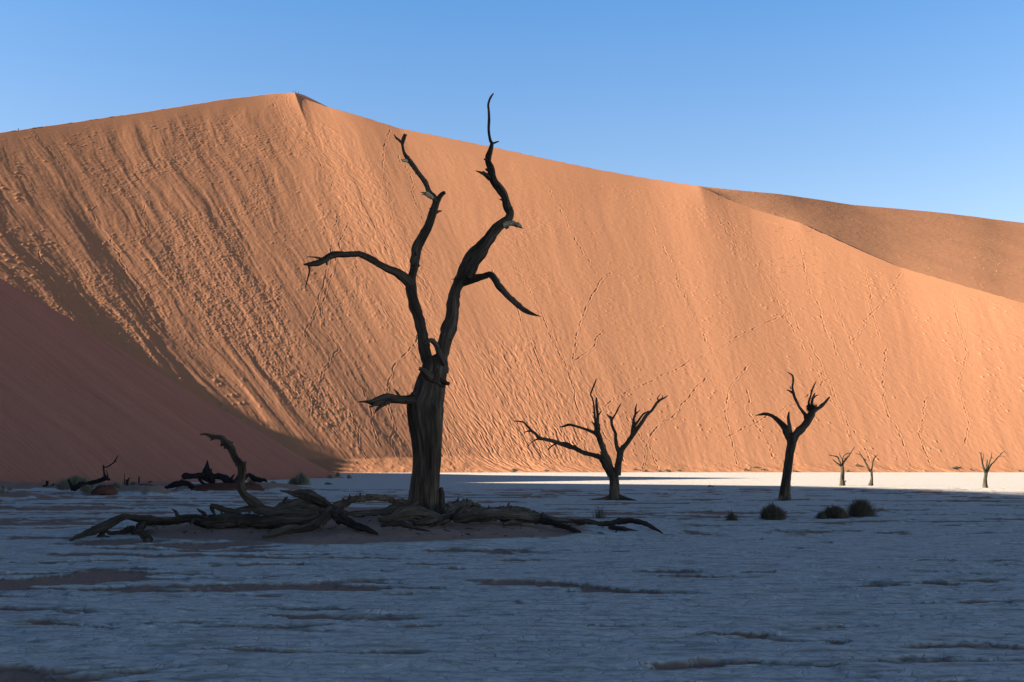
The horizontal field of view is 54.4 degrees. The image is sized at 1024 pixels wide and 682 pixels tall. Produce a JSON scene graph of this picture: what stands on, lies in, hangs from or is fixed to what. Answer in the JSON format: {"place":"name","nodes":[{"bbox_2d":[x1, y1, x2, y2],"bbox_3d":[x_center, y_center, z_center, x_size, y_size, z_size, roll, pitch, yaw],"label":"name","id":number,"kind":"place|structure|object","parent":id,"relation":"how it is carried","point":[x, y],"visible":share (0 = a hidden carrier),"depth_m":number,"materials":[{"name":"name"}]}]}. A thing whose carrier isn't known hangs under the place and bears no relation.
{"place":"outdoors","nodes":[
{"label":"outdoors","id":0,"kind":"place"},
{"bbox_2d":[137,530,152,541],"bbox_3d":[-7.880,4.206,21.387,0.266,0.280,0.266,-6,-9,39],"label":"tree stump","id":1,"kind":"object","parent":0,"point":[145,536],"visible":0.99,"depth_m":21.33,"materials":[{"name":"brown wood"}]},
{"bbox_2d":[0,278,343,482],"bbox_3d":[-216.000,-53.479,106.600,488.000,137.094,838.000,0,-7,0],"label":"dune","id":2,"kind":"structure","parent":0,"point":[77,399],"depth_m":123.27,"materials":[{"name":"orange sand"}]},
{"bbox_2d":[0,93,1023,472],"bbox_3d":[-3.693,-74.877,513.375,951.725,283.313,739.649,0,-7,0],"label":"dune","id":3,"kind":"structure","parent":0,"point":[180,245],"depth_m":456.66,"materials":[{"name":"orange sand"}]},
{"bbox_2d":[296,93,326,106],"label":"summit crest","id":4,"kind":"object","parent":3,"relation":"on","point":[306,97],"visible":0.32,"depth_m":774.62,"materials":[{"name":"orange sand"}]},
{"bbox_2d":[0,472,1023,681],"bbox_3d":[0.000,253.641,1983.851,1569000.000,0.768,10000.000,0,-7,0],"label":"clay pan","id":5,"kind":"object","parent":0,"point":[920,578],"visible":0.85,"depth_m":13.63,"materials":[{"name":"white soil"}]},
{"bbox_2d":[57,480,69,489],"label":"grass tuft","id":6,"kind":"object","parent":5,"relation":"on","point":[64,485],"visible":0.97,"depth_m":59.73,"materials":[{"name":"green plant"}]},
{"bbox_2d":[49,473,97,488],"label":"grass tuft","id":7,"kind":"object","parent":5,"relation":"on","point":[74,479],"visible":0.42,"depth_m":61.63,"materials":[{"name":"green plant"}]},
{"bbox_2d":[79,484,92,491],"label":"grass tuft","id":8,"kind":"object","parent":5,"relation":"on","point":[86,488],"visible":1,"depth_m":58.23,"materials":[{"name":"green plant"}]},
{"bbox_2d":[68,455,118,490],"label":"fallen tree","id":9,"kind":"object","parent":5,"relation":"on","point":[78,485],"visible":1,"depth_m":59.34,"materials":[{"name":"brown wood"}]},
{"bbox_2d":[91,485,117,493],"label":"earth block","id":10,"kind":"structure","parent":5,"relation":"on","point":[105,489],"depth_m":58.36,"materials":[{"name":"brown soil"}]},
{"bbox_2d":[111,481,122,487],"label":"grass tuft","id":11,"kind":"object","parent":5,"relation":"on","point":[116,485],"visible":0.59,"depth_m":60.82,"materials":[{"name":"green plant"}]},
{"bbox_2d":[106,525,130,534],"bbox_3d":[-9.084,4.401,23.089,0.614,0.261,0.152,2,-8,-17],"label":"driftwood","id":12,"kind":"object","parent":5,"relation":"on","point":[126,530],"visible":0.84,"depth_m":23.04,"materials":[{"name":"brown wood"}]},
{"bbox_2d":[124,473,129,484],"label":"dead shrub","id":13,"kind":"object","parent":5,"relation":"on","point":[127,481],"visible":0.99,"depth_m":71.27,"materials":[{"name":"brown wood"}]},
{"bbox_2d":[130,525,135,534],"bbox_3d":[-8.712,4.345,22.879,0.138,0.220,0.117,0,-7,0],"label":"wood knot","id":14,"kind":"object","parent":5,"relation":"on","point":[133,529],"visible":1,"depth_m":22.85,"materials":[{"name":"brown wood"}]},
{"bbox_2d":[69,508,319,540],"bbox_3d":[-6.999,4.176,22.786,5.440,0.663,1.844,0,-7,0],"label":"fallen log","id":15,"kind":"object","parent":5,"relation":"on","point":[226,520],"visible":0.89,"depth_m":22.84,"materials":[{"name":"brown wood"}]},
{"bbox_2d":[164,460,267,488],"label":"log pile","id":16,"kind":"object","parent":5,"relation":"on","point":[207,474],"visible":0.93,"depth_m":71.28,"materials":[{"name":"brown wood"}]},
{"bbox_2d":[191,483,263,490],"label":"earth mound","id":17,"kind":"object","parent":5,"relation":"on","point":[223,486],"visible":0.82,"depth_m":70.75,"materials":[{"name":"brown soil"}]},
{"bbox_2d":[200,433,279,514],"bbox_3d":[-9.374,4.643,34.462,3.261,2.938,0.932,0,-7,0],"label":"fallen tree","id":18,"kind":"object","parent":5,"relation":"on","point":[256,505],"visible":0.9,"depth_m":34.37,"materials":[{"name":"brown wood"}]},
{"bbox_2d":[287,477,294,484],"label":"grass tuft","id":19,"kind":"object","parent":5,"relation":"on","point":[291,481],"visible":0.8,"depth_m":87.42,"materials":[{"name":"green plant"}]},
{"bbox_2d":[266,506,324,515],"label":"fallen log","id":20,"kind":"object","parent":5,"relation":"on","point":[302,512],"visible":0.69,"depth_m":24.31,"materials":[{"name":"brown wood"}]},
{"bbox_2d":[275,496,316,508],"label":"fallen log","id":21,"kind":"object","parent":5,"relation":"on","point":[296,503],"visible":0.44,"depth_m":35.48,"materials":[{"name":"brown wood"}]},
{"bbox_2d":[262,506,333,537],"bbox_3d":[-4.712,3.993,21.901,0.330,0.670,1.976,-7,-10,42],"label":"fallen log","id":22,"kind":"object","parent":5,"relation":"on","point":[321,520],"visible":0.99,"depth_m":22.04,"materials":[{"name":"brown wood"}]},
{"bbox_2d":[293,472,310,484],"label":"grass tuft","id":23,"kind":"object","parent":5,"relation":"on","point":[301,478],"visible":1,"depth_m":86.90,"materials":[{"name":"green plant"}]},
{"bbox_2d":[280,489,347,513],"bbox_3d":[-4.674,3.795,23.493,1.621,0.592,0.250,0,-7,0],"label":"fallen log","id":24,"kind":"object","parent":5,"relation":"on","point":[313,497],"visible":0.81,"depth_m":23.45,"materials":[{"name":"brown wood"}]},
{"bbox_2d":[66,482,616,535],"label":"wood litter","id":25,"kind":"object","parent":5,"relation":"on","point":[371,520],"visible":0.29,"depth_m":22.72,"materials":[{"name":"brown wood"}]},
{"bbox_2d":[330,505,377,534],"bbox_3d":[-3.510,3.962,22.100,0.349,0.594,1.885,7,-10,-43],"label":"fallen log","id":26,"kind":"object","parent":5,"relation":"on","point":[339,516],"visible":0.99,"depth_m":22.12,"materials":[{"name":"brown wood"}]},
{"bbox_2d":[332,493,407,508],"bbox_3d":[-4.344,4.989,30.395,0.497,0.751,11.006,-1,-7,6],"label":"fallen log","id":27,"kind":"object","parent":5,"relation":"on","point":[343,503],"visible":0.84,"depth_m":30.32,"materials":[{"name":"brown wood"}]},
{"bbox_2d":[346,504,410,517],"bbox_3d":[-3.245,4.187,24.585,1.979,0.311,0.334,5,-9,-35],"label":"fallen log","id":28,"kind":"object","parent":5,"relation":"on","point":[376,512],"visible":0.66,"depth_m":24.44,"materials":[{"name":"brown wood"}]},
{"bbox_2d":[380,520,429,531],"bbox_3d":[-2.343,4.065,21.883,1.135,0.246,0.152,-1,-7,9],"label":"tree root","id":29,"kind":"object","parent":5,"relation":"on","point":[403,524],"visible":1,"depth_m":21.86,"materials":[{"name":"brown wood"}]},
{"bbox_2d":[378,501,443,522],"bbox_3d":[-2.402,4.075,23.716,1.669,0.534,0.387,3,-8,-24],"label":"tree root","id":30,"kind":"object","parent":5,"relation":"on","point":[411,512],"visible":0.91,"depth_m":23.58,"materials":[{"name":"brown wood"}]},
{"bbox_2d":[303,93,541,511],"bbox_3d":[-2.445,-1.318,27.436,6.287,12.540,2.427,1,-7,-5],"label":"dead tree","id":31,"kind":"object","parent":5,"relation":"on","point":[424,400],"visible":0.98,"depth_m":27.35,"materials":[{"name":"brown wood"}]},
{"bbox_2d":[413,513,452,525],"bbox_3d":[-1.882,4.288,23.872,0.254,0.300,1.363,-6,-9,38],"label":"tree root","id":32,"kind":"object","parent":5,"relation":"on","point":[427,521],"visible":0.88,"depth_m":23.68,"materials":[{"name":"brown wood"}]},
{"bbox_2d":[437,487,447,513],"bbox_3d":[-1.760,4.088,25.298,0.275,0.741,0.248,4,-8,-29],"label":"tree stump","id":33,"kind":"object","parent":5,"relation":"on","point":[441,503],"visible":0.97,"depth_m":25.22,"materials":[{"name":"brown wood"}]},
{"bbox_2d":[436,519,449,525],"bbox_3d":[-1.635,4.308,23.695,0.328,0.164,0.150,0,-7,0],"label":"tree root","id":34,"kind":"object","parent":5,"relation":"on","point":[444,522],"visible":0.98,"depth_m":23.66,"materials":[{"name":"brown wood"}]},
{"bbox_2d":[452,507,465,520],"bbox_3d":[-1.310,4.218,24.268,0.321,0.366,0.283,4,-8,-28],"label":"tree root","id":35,"kind":"object","parent":5,"relation":"on","point":[460,510],"visible":0.64,"depth_m":24.20,"materials":[{"name":"brown wood"}]},
{"bbox_2d":[439,498,482,513],"bbox_3d":[-1.387,4.928,29.501,0.427,0.695,8.899,-1,-7,5],"label":"tree root","id":36,"kind":"object","parent":5,"relation":"on","point":[455,504],"visible":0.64,"depth_m":27.67,"materials":[{"name":"brown wood"}]},
{"bbox_2d":[444,506,488,513],"bbox_3d":[-1.189,4.998,29.094,0.292,0.432,8.374,-1,-7,8],"label":"tree root","id":37,"kind":"object","parent":5,"relation":"on","point":[470,509],"visible":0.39,"depth_m":28.86,"materials":[{"name":"brown wood"}]},
{"bbox_2d":[503,519,522,525],"bbox_3d":[0.021,4.328,23.747,0.504,0.150,0.148,3,-8,-20],"label":"fallen branch","id":38,"kind":"object","parent":5,"relation":"on","point":[511,522],"visible":1,"depth_m":23.70,"materials":[{"name":"brown wood"}]},
{"bbox_2d":[453,503,580,532],"bbox_3d":[0.114,4.253,24.099,3.034,0.676,1.520,0,-7,0],"label":"fallen log","id":39,"kind":"object","parent":5,"relation":"on","point":[493,514],"visible":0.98,"depth_m":23.81,"materials":[{"name":"brown wood"}]},
{"bbox_2d":[481,505,662,533],"bbox_3d":[1.596,4.560,25.710,4.543,0.651,2.111,-1,-7,8],"label":"fallen log","id":40,"kind":"object","parent":5,"relation":"on","point":[619,521],"visible":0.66,"depth_m":25.74,"materials":[{"name":"brown wood"}]},
{"bbox_2d":[514,378,667,500],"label":"dead tree","id":41,"kind":"object","parent":5,"relation":"on","point":[613,473],"visible":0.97,"depth_m":49.52,"materials":[{"name":"brown wood"}]},
{"bbox_2d":[591,507,608,518],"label":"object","id":42,"kind":"object","parent":5,"relation":"on","point":[601,514],"visible":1,"depth_m":31.81,"materials":[{"name":"green plant"}]},
{"bbox_2d":[608,525,637,530],"bbox_3d":[2.788,4.707,24.933,0.913,0.167,0.123,-7,-10,43],"label":"fallen branch","id":43,"kind":"object","parent":5,"relation":"on","point":[617,528],"visible":0.97,"depth_m":24.96,"materials":[{"name":"brown wood"}]},
{"bbox_2d":[724,511,739,520],"bbox_3d":[6.777,5.350,30.645,0.558,0.335,0.476,-5,-9,32],"label":"desert shrub","id":44,"kind":"object","parent":5,"relation":"on","point":[731,516],"visible":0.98,"depth_m":30.60,"materials":[{"name":"green plant"}]},
{"bbox_2d":[757,501,787,519],"bbox_3d":[8.206,5.344,31.416,0.976,0.553,0.980,4,-8,-26],"label":"desert shrub","id":45,"kind":"object","parent":5,"relation":"on","point":[772,512],"visible":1,"depth_m":31.22,"materials":[{"name":"green plant"}]},
{"bbox_2d":[756,372,829,500],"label":"dead tree","id":46,"kind":"object","parent":5,"relation":"on","point":[791,436],"visible":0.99,"depth_m":49.53,"materials":[{"name":"brown wood"}]},
{"bbox_2d":[806,403,817,411],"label":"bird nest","id":47,"kind":"object","parent":46,"relation":"on","point":[809,407],"visible":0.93,"depth_m":49.75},
{"bbox_2d":[815,512,827,518],"bbox_3d":[9.851,5.537,31.674,0.505,0.229,0.471,0,-7,0],"label":"desert shrub","id":48,"kind":"object","parent":5,"relation":"on","point":[821,515],"visible":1,"depth_m":31.60,"materials":[{"name":"green plant"}]},
{"bbox_2d":[817,503,851,518],"bbox_3d":[10.425,5.455,32.026,1.230,0.483,1.220,0,-7,0],"label":"desert shrub","id":49,"kind":"object","parent":5,"relation":"on","point":[835,511],"visible":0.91,"depth_m":31.80,"materials":[{"name":"green plant"}]},
{"bbox_2d":[830,447,854,485],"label":"dead tree","id":50,"kind":"object","parent":5,"relation":"on","point":[842,480],"visible":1,"depth_m":89.15,"materials":[{"name":"brown wood"}]},
{"bbox_2d":[846,498,878,516],"bbox_3d":[11.520,5.453,32.754,1.289,0.671,1.326,7,-10,-44],"label":"desert shrub","id":51,"kind":"object","parent":5,"relation":"on","point":[859,508],"visible":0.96,"depth_m":32.62,"materials":[{"name":"green plant"}]},
{"bbox_2d":[855,451,876,485],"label":"dead tree","id":52,"kind":"object","parent":5,"relation":"on","point":[871,473],"visible":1,"depth_m":89.12,"materials":[{"name":"brown wood"}]},
{"bbox_2d":[979,452,1004,487],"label":"dead tree","id":53,"kind":"object","parent":5,"relation":"on","point":[986,471],"visible":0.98,"depth_m":79.70,"materials":[{"name":"brown wood"}]},
{"bbox_2d":[0,0,1023,222],"label":"sky","id":54,"kind":"structure","parent":0,"point":[918,105],"materials":[{"name":"blue"}]},
{"bbox_2d":[700,186,1023,302],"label":"dune","id":55,"kind":"structure","parent":0,"point":[906,239],"depth_m":602.30,"materials":[{"name":"orange sand"}]}
]}

